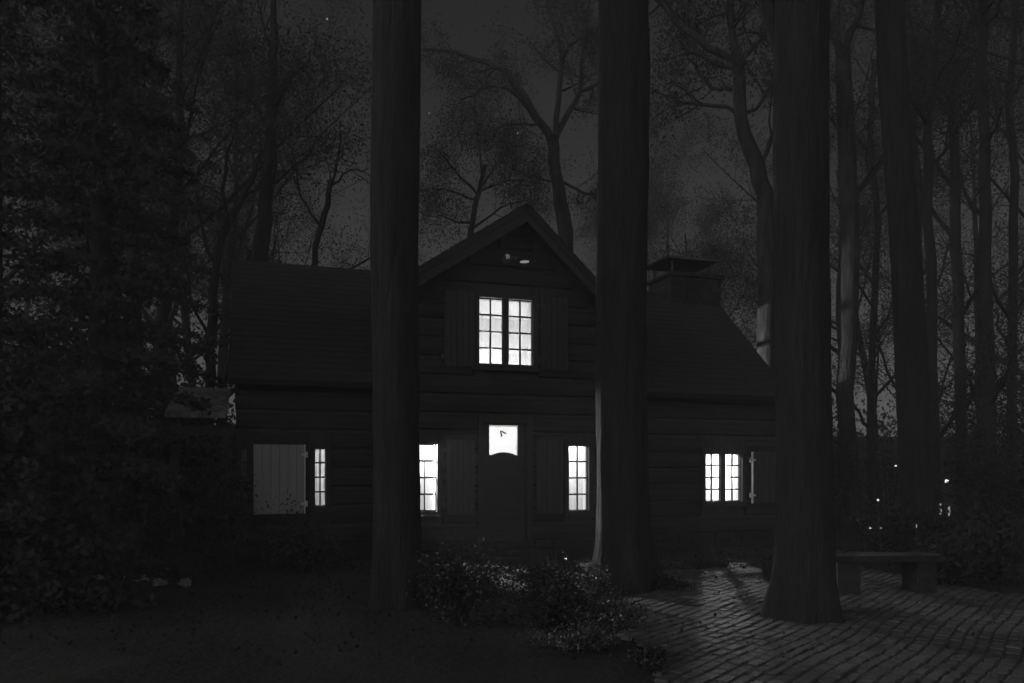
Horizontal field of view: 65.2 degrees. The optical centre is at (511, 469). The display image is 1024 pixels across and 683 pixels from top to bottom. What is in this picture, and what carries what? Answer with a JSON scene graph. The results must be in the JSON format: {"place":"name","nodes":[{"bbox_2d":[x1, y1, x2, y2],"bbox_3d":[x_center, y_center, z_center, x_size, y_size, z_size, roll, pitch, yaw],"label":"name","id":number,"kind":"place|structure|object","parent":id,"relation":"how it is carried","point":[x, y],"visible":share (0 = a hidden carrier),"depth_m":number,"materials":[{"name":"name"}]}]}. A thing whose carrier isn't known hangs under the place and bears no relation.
{"place":"outdoors","nodes":[
{"label":"outdoors","id":0,"kind":"place"},
{"bbox_2d":[3,307,145,549],"bbox_3d":[-9.429,-1.320,15.979,3.345,5.973,3.455,0,0,20],"label":"evergreen tree","id":1,"kind":"object","parent":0,"point":[47,409],"visible":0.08,"depth_m":15.61,"materials":[{"name":"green plant"}]},
{"bbox_2d":[0,499,1023,682],"bbox_3d":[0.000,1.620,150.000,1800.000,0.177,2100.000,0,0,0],"label":"ground","id":2,"kind":"structure","parent":0,"point":[87,661],"depth_m":7.56,"materials":[{"name":"black soil"}]},
{"bbox_2d":[2,113,124,362],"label":"tree","id":3,"kind":"object","parent":2,"relation":"on","point":[25,303],"visible":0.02,"depth_m":38.09,"materials":[{"name":"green plant"}]},
{"bbox_2d":[3,278,148,415],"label":"tree","id":4,"kind":"object","parent":2,"relation":"on","point":[17,312],"depth_m":20.66,"materials":[{"name":"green plant"}]},
{"bbox_2d":[0,0,153,565],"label":"evergreen tree","id":5,"kind":"object","parent":2,"relation":"on","point":[7,240],"visible":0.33,"depth_m":13.33,"materials":[{"name":"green plant"}]},
{"bbox_2d":[0,363,157,624],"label":"evergreen tree","id":6,"kind":"object","parent":2,"relation":"on","point":[27,574],"visible":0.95,"depth_m":8.94,"materials":[{"name":"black plant"}]},
{"bbox_2d":[6,300,169,528],"bbox_3d":[-10.383,-1.508,19.501,4.992,6.299,4.079,0,0,17],"label":"evergreen tree","id":7,"kind":"object","parent":2,"relation":"on","point":[120,401],"visible":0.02,"depth_m":19.39,"materials":[{"name":"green plant"}]},
{"bbox_2d":[1,0,224,343],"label":"tree","id":8,"kind":"object","parent":2,"relation":"on","point":[41,28],"visible":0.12,"depth_m":27.94,"materials":[{"name":"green plant"}]},
{"bbox_2d":[0,0,231,577],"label":"evergreen tree","id":9,"kind":"object","parent":2,"relation":"on","point":[96,379],"visible":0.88,"depth_m":12.05,"materials":[{"name":"black plant"}]},
{"bbox_2d":[3,0,235,543],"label":"evergreen tree","id":10,"kind":"object","parent":2,"relation":"on","point":[133,196],"visible":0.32,"depth_m":17.45,"materials":[{"name":"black plant"}]},
{"bbox_2d":[2,0,256,292],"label":"tree","id":11,"kind":"object","parent":2,"relation":"on","point":[10,274],"visible":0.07,"depth_m":19.11,"materials":[{"name":"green plant"}]},
{"bbox_2d":[123,575,149,582],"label":"plant","id":12,"kind":"object","parent":2,"relation":"on","point":[144,578],"visible":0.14,"depth_m":11.33,"materials":[{"name":"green plant"}]},
{"bbox_2d":[153,578,167,588],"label":"plant","id":13,"kind":"object","parent":2,"relation":"on","point":[159,582],"visible":1,"depth_m":10.92,"materials":[{"name":"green plant"}]},
{"bbox_2d":[1,0,326,421],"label":"tree","id":14,"kind":"object","parent":2,"relation":"on","point":[145,314],"visible":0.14,"depth_m":26.83,"materials":[{"name":"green plant"}]},
{"bbox_2d":[24,56,319,386],"bbox_3d":[-14.405,-7.747,32.645,11.980,18.944,13.285,0,0,27],"label":"tree","id":15,"kind":"object","parent":2,"relation":"on","point":[153,312],"visible":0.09,"depth_m":33.34,"materials":[{"name":"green plant"}]},
{"bbox_2d":[113,352,235,539],"bbox_3d":[-7.632,-0.629,18.792,3.521,4.565,2.611,0,0,-33],"label":"shrub","id":16,"kind":"object","parent":2,"relation":"on","point":[190,464],"visible":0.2,"depth_m":18.74,"materials":[{"name":"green plant"}]},
{"bbox_2d":[178,578,191,588],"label":"plant","id":17,"kind":"object","parent":2,"relation":"on","point":[186,582],"visible":0.98,"depth_m":10.91,"materials":[{"name":"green plant"}]},
{"bbox_2d":[41,91,328,541],"bbox_3d":[-6.938,-3.315,18.097,5.346,10.031,5.039,0,0,0],"label":"slender tree","id":18,"kind":"object","parent":2,"relation":"on","point":[212,322],"visible":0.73,"depth_m":17.92,"materials":[{"name":"black plant"}]},
{"bbox_2d":[0,0,372,529],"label":"tree","id":19,"kind":"object","parent":2,"relation":"on","point":[164,315],"visible":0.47,"depth_m":20.93,"materials":[{"name":"black plant"}]},
{"bbox_2d":[169,184,346,532],"bbox_3d":[-6.619,-2.697,20.243,5.613,8.794,3.568,0,0,11],"label":"slender tree","id":20,"kind":"object","parent":2,"relation":"on","point":[225,375],"visible":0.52,"depth_m":20.22,"materials":[{"name":"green plant"}]},
{"bbox_2d":[186,107,346,340],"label":"tree","id":21,"kind":"object","parent":2,"relation":"on","point":[313,206],"visible":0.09,"depth_m":41.74,"materials":[{"name":"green plant"}]},
{"bbox_2d":[238,478,303,571],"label":"leafy sapling","id":22,"kind":"object","parent":2,"relation":"on","point":[272,536],"visible":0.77,"depth_m":12.72,"materials":[{"name":"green plant"}]},
{"bbox_2d":[197,0,371,261],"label":"slender tree","id":23,"kind":"object","parent":2,"relation":"on","point":[260,245],"visible":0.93,"depth_m":18.87,"materials":[{"name":"black plant"}]},
{"bbox_2d":[116,0,453,513],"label":"tree","id":24,"kind":"object","parent":2,"relation":"on","point":[222,354],"visible":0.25,"depth_m":28.65,"materials":[{"name":"black plant"}]},
{"bbox_2d":[249,501,356,572],"bbox_3d":[-3.287,1.066,12.557,1.842,1.153,0.958,0,0,0],"label":"leafy shrub","id":25,"kind":"object","parent":2,"relation":"on","point":[301,555],"visible":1,"depth_m":12.51,"materials":[{"name":"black plant"}]},
{"bbox_2d":[233,90,429,265],"bbox_3d":[-5.084,-4.251,20.755,6.124,11.902,4.894,0,0,0],"label":"slender tree","id":26,"kind":"object","parent":2,"relation":"on","point":[321,227],"visible":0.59,"depth_m":20.93,"materials":[{"name":"black plant"}]},
{"bbox_2d":[368,0,425,610],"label":"tall tree","id":27,"kind":"object","parent":2,"relation":"on","point":[395,141],"visible":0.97,"depth_m":9.26,"materials":[{"name":"black plant"}]},
{"bbox_2d":[367,548,516,596],"bbox_3d":[-0.922,1.324,10.312,1.808,0.643,0.952,0,0,23],"label":"leafy shrub","id":28,"kind":"object","parent":2,"relation":"on","point":[428,565],"visible":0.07,"depth_m":10.28,"materials":[{"name":"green plant"}]},
{"bbox_2d":[396,527,517,628],"bbox_3d":[-0.468,1.112,8.222,1.168,1.055,1.249,0,0,37],"label":"leafy shrub","id":29,"kind":"object","parent":2,"relation":"on","point":[446,589],"visible":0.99,"depth_m":8.15,"materials":[{"name":"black plant"}]},
{"bbox_2d":[165,203,775,567],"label":"log house","id":30,"kind":"structure","parent":2,"relation":"on","point":[507,408],"depth_m":14.82,"materials":[{"name":"wood"}]},
{"bbox_2d":[233,442,253,514],"bbox_3d":[-4.660,0.148,13.923,0.350,1.245,0.345,0,0,-18],"label":"window","id":31,"kind":"structure","parent":30,"relation":"in","point":[247,453],"depth_m":13.84,"materials":[{"name":"grey"}]},
{"bbox_2d":[308,443,332,513],"bbox_3d":[-3.438,0.148,14.320,0.440,1.245,0.345,0,0,-18],"label":"window","id":32,"kind":"structure","parent":30,"relation":"in","point":[320,453],"depth_m":14.26,"materials":[{"name":"grey"}]},
{"bbox_2d":[419,439,443,517],"bbox_3d":[-1.568,0.153,14.297,0.660,1.395,0.345,0,0,-18],"label":"window","id":33,"kind":"structure","parent":30,"relation":"in","point":[436,512],"depth_m":14.27,"materials":[{"name":"grey"}]},
{"bbox_2d":[477,417,532,542],"bbox_3d":[-0.137,0.180,14.712,1.040,2.280,0.170,0,0,-18],"label":"door","id":34,"kind":"structure","parent":30,"relation":"in","point":[505,479],"depth_m":14.74,"materials":[{"name":"grey wood"}]},
{"bbox_2d":[473,292,540,371],"bbox_3d":[-0.130,-2.518,14.764,1.285,1.415,0.345,0,0,-18],"label":"window","id":35,"kind":"structure","parent":30,"relation":"in","point":[505,366],"depth_m":14.71,"materials":[{"name":"grey"}]},
{"bbox_2d":[563,440,595,517],"bbox_3d":[1.232,0.168,15.207,0.650,1.445,0.345,0,0,-18],"label":"window","id":36,"kind":"structure","parent":30,"relation":"in","point":[576,512],"depth_m":15.16,"materials":[{"name":"grey"}]},
{"bbox_2d":[701,449,748,507],"bbox_3d":[4.413,0.173,16.871,1.130,1.215,0.345,0,0,-18],"label":"window","id":37,"kind":"structure","parent":30,"relation":"in","point":[721,453],"depth_m":16.81,"materials":[{"name":"grey"}]},
{"bbox_2d":[418,76,580,251],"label":"bushy tree","id":38,"kind":"object","parent":2,"relation":"on","point":[482,171],"visible":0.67,"depth_m":29.61,"materials":[{"name":"black plant"}]},
{"bbox_2d":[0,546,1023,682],"bbox_3d":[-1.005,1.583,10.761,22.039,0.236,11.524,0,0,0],"label":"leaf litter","id":39,"kind":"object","parent":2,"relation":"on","point":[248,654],"visible":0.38,"depth_m":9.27,"materials":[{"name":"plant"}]},
{"bbox_2d":[421,0,651,250],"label":"forked tree","id":40,"kind":"object","parent":2,"relation":"on","point":[561,205],"visible":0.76,"depth_m":26.79,"materials":[{"name":"black plant"}]},
{"bbox_2d":[499,549,588,593],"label":"leafy shrub","id":41,"kind":"object","parent":2,"relation":"on","point":[540,566],"visible":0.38,"depth_m":10.32,"materials":[{"name":"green plant"}]},
{"bbox_2d":[487,557,621,630],"bbox_3d":[0.467,1.261,8.075,1.160,0.764,1.215,0,0,27],"label":"leafy shrub","id":42,"kind":"object","parent":2,"relation":"on","point":[547,613],"visible":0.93,"depth_m":7.95,"materials":[{"name":"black plant"}]},
{"bbox_2d":[120,268,1023,498],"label":"distant thicket","id":43,"kind":"object","parent":2,"relation":"on","point":[882,424],"depth_m":51.02,"materials":[{"name":"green plant"}]},
{"bbox_2d":[521,615,623,654],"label":"leafy shrub","id":44,"kind":"object","parent":2,"relation":"on","point":[572,643],"visible":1,"depth_m":7.00,"materials":[{"name":"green plant"}]},
{"bbox_2d":[587,557,610,600],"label":"leafy shrub","id":45,"kind":"object","parent":2,"relation":"on","point":[596,582],"visible":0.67,"depth_m":9.58,"materials":[{"name":"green plant"}]},
{"bbox_2d":[556,586,661,633],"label":"leafy shrub","id":46,"kind":"object","parent":2,"relation":"on","point":[611,615],"visible":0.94,"depth_m":7.89,"materials":[{"name":"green plant"}]},
{"bbox_2d":[578,0,665,596],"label":"tall tree","id":47,"kind":"object","parent":2,"relation":"on","point":[624,546],"visible":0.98,"depth_m":10.40,"materials":[{"name":"black plant"}]},
{"bbox_2d":[623,641,680,673],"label":"leafy shrub","id":48,"kind":"object","parent":2,"relation":"on","point":[648,658],"visible":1,"depth_m":6.46,"materials":[{"name":"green plant"}]},
{"bbox_2d":[569,85,757,344],"bbox_3d":[7.177,-8.776,41.496,11.526,21.005,14.643,0,0,-32],"label":"tree","id":49,"kind":"object","parent":2,"relation":"on","point":[586,226],"visible":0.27,"depth_m":39.78,"materials":[{"name":"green plant"}]},
{"bbox_2d":[587,168,756,349],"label":"tree","id":50,"kind":"object","parent":2,"relation":"on","point":[704,230],"visible":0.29,"depth_m":42.72,"materials":[{"name":"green plant"}]},
{"bbox_2d":[648,573,696,590],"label":"plant","id":51,"kind":"object","parent":2,"relation":"on","point":[672,582],"visible":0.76,"depth_m":10.54,"materials":[{"name":"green plant"}]},
{"bbox_2d":[647,164,756,350],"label":"tree","id":52,"kind":"object","parent":2,"relation":"on","point":[667,221],"visible":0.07,"depth_m":44.08,"materials":[{"name":"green plant"}]},
{"bbox_2d":[674,555,740,568],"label":"plant","id":53,"kind":"object","parent":2,"relation":"on","point":[698,563],"visible":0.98,"depth_m":12.88,"materials":[{"name":"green plant"}]},
{"bbox_2d":[649,0,877,531],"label":"broad crowned tree","id":54,"kind":"object","parent":2,"relation":"on","point":[755,158],"visible":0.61,"depth_m":20.91,"materials":[{"name":"black plant"}]},
{"bbox_2d":[757,0,843,623],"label":"tall tree","id":55,"kind":"object","parent":2,"relation":"on","point":[802,588],"visible":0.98,"depth_m":8.26,"materials":[{"name":"black plant"}]},
{"bbox_2d":[652,0,1023,515],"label":"tree","id":56,"kind":"object","parent":2,"relation":"on","point":[837,309],"visible":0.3,"depth_m":28.45,"materials":[{"name":"black plant"}]},
{"bbox_2d":[832,381,867,512],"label":"shrub","id":57,"kind":"object","parent":2,"relation":"on","point":[836,464],"visible":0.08,"depth_m":21.04,"materials":[{"name":"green plant"}]},
{"bbox_2d":[703,77,1023,506],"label":"tree","id":58,"kind":"object","parent":2,"relation":"on","point":[877,392],"visible":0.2,"depth_m":31.95,"materials":[{"name":"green plant"}]},
{"bbox_2d":[877,498,878,551],"bbox_3d":[6.679,1.074,14.602,0.043,1.152,0.051,0,0,0],"label":"garden light","id":59,"kind":"object","parent":2,"relation":"on","point":[877,518],"visible":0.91,"depth_m":14.62,"materials":[{"name":"grey metal"}]},
{"bbox_2d":[829,0,952,532],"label":"straight tree","id":60,"kind":"object","parent":2,"relation":"on","point":[848,188],"visible":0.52,"depth_m":20.82,"materials":[{"name":"black plant"}]},
{"bbox_2d":[833,405,949,535],"bbox_3d":[8.975,-0.081,19.692,3.156,3.438,2.728,0,0,26],"label":"shrub","id":61,"kind":"object","parent":2,"relation":"on","point":[893,475],"visible":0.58,"depth_m":19.48,"materials":[{"name":"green plant"}]},
{"bbox_2d":[830,0,954,511],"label":"woodland tree","id":62,"kind":"object","parent":2,"relation":"on","point":[871,380],"visible":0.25,"depth_m":29.90,"materials":[{"name":"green plant"}]},
{"bbox_2d":[874,0,936,549],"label":"tall tree","id":63,"kind":"object","parent":2,"relation":"on","point":[913,414],"visible":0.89,"depth_m":13.79,"materials":[{"name":"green plant"}]},
{"bbox_2d":[832,23,998,458],"bbox_3d":[13.801,-6.822,27.869,5.700,17.045,4.859,0,0,0],"label":"woodland tree","id":64,"kind":"object","parent":2,"relation":"on","point":[924,273],"visible":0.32,"depth_m":27.78,"materials":[{"name":"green plant"}]},
{"bbox_2d":[843,491,989,551],"bbox_3d":[7.742,1.021,15.473,2.751,1.245,1.996,0,0,0],"label":"shrub","id":65,"kind":"object","parent":2,"relation":"on","point":[874,521],"visible":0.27,"depth_m":15.24,"materials":[{"name":"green plant"}]},
{"bbox_2d":[833,436,1000,503],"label":"distant house","id":66,"kind":"structure","parent":2,"relation":"on","point":[862,439],"depth_m":38.00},
{"bbox_2d":[861,491,986,564],"bbox_3d":[6.964,0.997,13.295,1.970,1.292,1.506,0,0,0],"label":"shrub","id":67,"kind":"object","parent":2,"relation":"on","point":[905,534],"visible":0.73,"depth_m":13.34,"materials":[{"name":"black plant"}]},
{"bbox_2d":[830,0,1023,381],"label":"tree","id":68,"kind":"object","parent":2,"relation":"on","point":[1021,62],"visible":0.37,"depth_m":22.46,"materials":[{"name":"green plant"}]},
{"bbox_2d":[831,0,1023,522],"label":"woodland tree","id":69,"kind":"object","parent":2,"relation":"on","point":[932,84],"visible":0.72,"depth_m":19.90,"materials":[{"name":"black plant"}]},
{"bbox_2d":[831,0,1023,374],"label":"tree","id":70,"kind":"object","parent":2,"relation":"on","point":[1020,211],"visible":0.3,"depth_m":25.32,"materials":[{"name":"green plant"}]},
{"bbox_2d":[859,42,1023,504],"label":"tree","id":71,"kind":"object","parent":2,"relation":"on","point":[974,192],"visible":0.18,"depth_m":34.42,"materials":[{"name":"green plant"}]},
{"bbox_2d":[868,0,1023,525],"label":"woodland tree","id":72,"kind":"object","parent":2,"relation":"on","point":[953,233],"visible":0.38,"depth_m":23.89,"materials":[{"name":"black plant"}]},
{"bbox_2d":[870,262,1023,520],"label":"tree","id":73,"kind":"object","parent":2,"relation":"on","point":[1004,406],"visible":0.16,"depth_m":23.75,"materials":[{"name":"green plant"}]},
{"bbox_2d":[917,532,992,585],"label":"shrub","id":74,"kind":"object","parent":2,"relation":"on","point":[955,565],"visible":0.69,"depth_m":10.89,"materials":[{"name":"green plant"}]},
{"bbox_2d":[890,0,1023,540],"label":"woodland tree","id":75,"kind":"object","parent":2,"relation":"on","point":[991,388],"visible":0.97,"depth_m":17.88,"materials":[{"name":"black plant"}]},
{"bbox_2d":[891,331,1023,532],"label":"tree","id":76,"kind":"object","parent":2,"relation":"on","point":[980,427],"visible":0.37,"depth_m":20.39,"materials":[{"name":"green plant"}]},
{"bbox_2d":[923,0,1023,527],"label":"woodland tree","id":77,"kind":"object","parent":2,"relation":"on","point":[1013,305],"visible":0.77,"depth_m":21.91,"materials":[{"name":"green plant"}]},
{"bbox_2d":[934,402,1023,541],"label":"shrub","id":78,"kind":"object","parent":2,"relation":"on","point":[1015,485],"visible":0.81,"depth_m":15.98,"materials":[{"name":"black plant"}]},
{"bbox_2d":[950,506,1023,585],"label":"shrub","id":79,"kind":"object","parent":2,"relation":"on","point":[1003,549],"visible":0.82,"depth_m":11.25,"materials":[{"name":"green plant"}]},
{"bbox_2d":[967,191,1023,338],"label":"tree","id":80,"kind":"object","parent":2,"relation":"on","point":[1007,257],"visible":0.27,"depth_m":33.17,"materials":[{"name":"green plant"}]},
{"bbox_2d":[0,0,1023,455],"label":"sky","id":81,"kind":"structure","parent":0,"point":[466,16],"materials":[{"name":"grey"}]},
{"bbox_2d":[597,566,1023,682],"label":"path","id":82,"kind":"structure","parent":0,"point":[807,654],"depth_m":7.56,"materials":[{"name":"stone"}]},
{"bbox_2d":[759,553,773,579],"bbox_3d":[3.727,1.379,11.396,0.409,0.382,0.375,0,0,14],"label":"plant pot","id":83,"kind":"object","parent":82,"relation":"on","point":[767,562],"visible":0.69,"depth_m":11.33,"materials":[{"name":"stone"}]},
{"bbox_2d":[836,552,944,594],"bbox_3d":[4.750,1.350,10.300,1.440,0.540,0.440,0,0,-4],"label":"stone bench","id":84,"kind":"object","parent":82,"relation":"on","point":[919,572],"visible":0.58,"depth_m":10.12,"materials":[{"name":"grey stone"}]}
]}

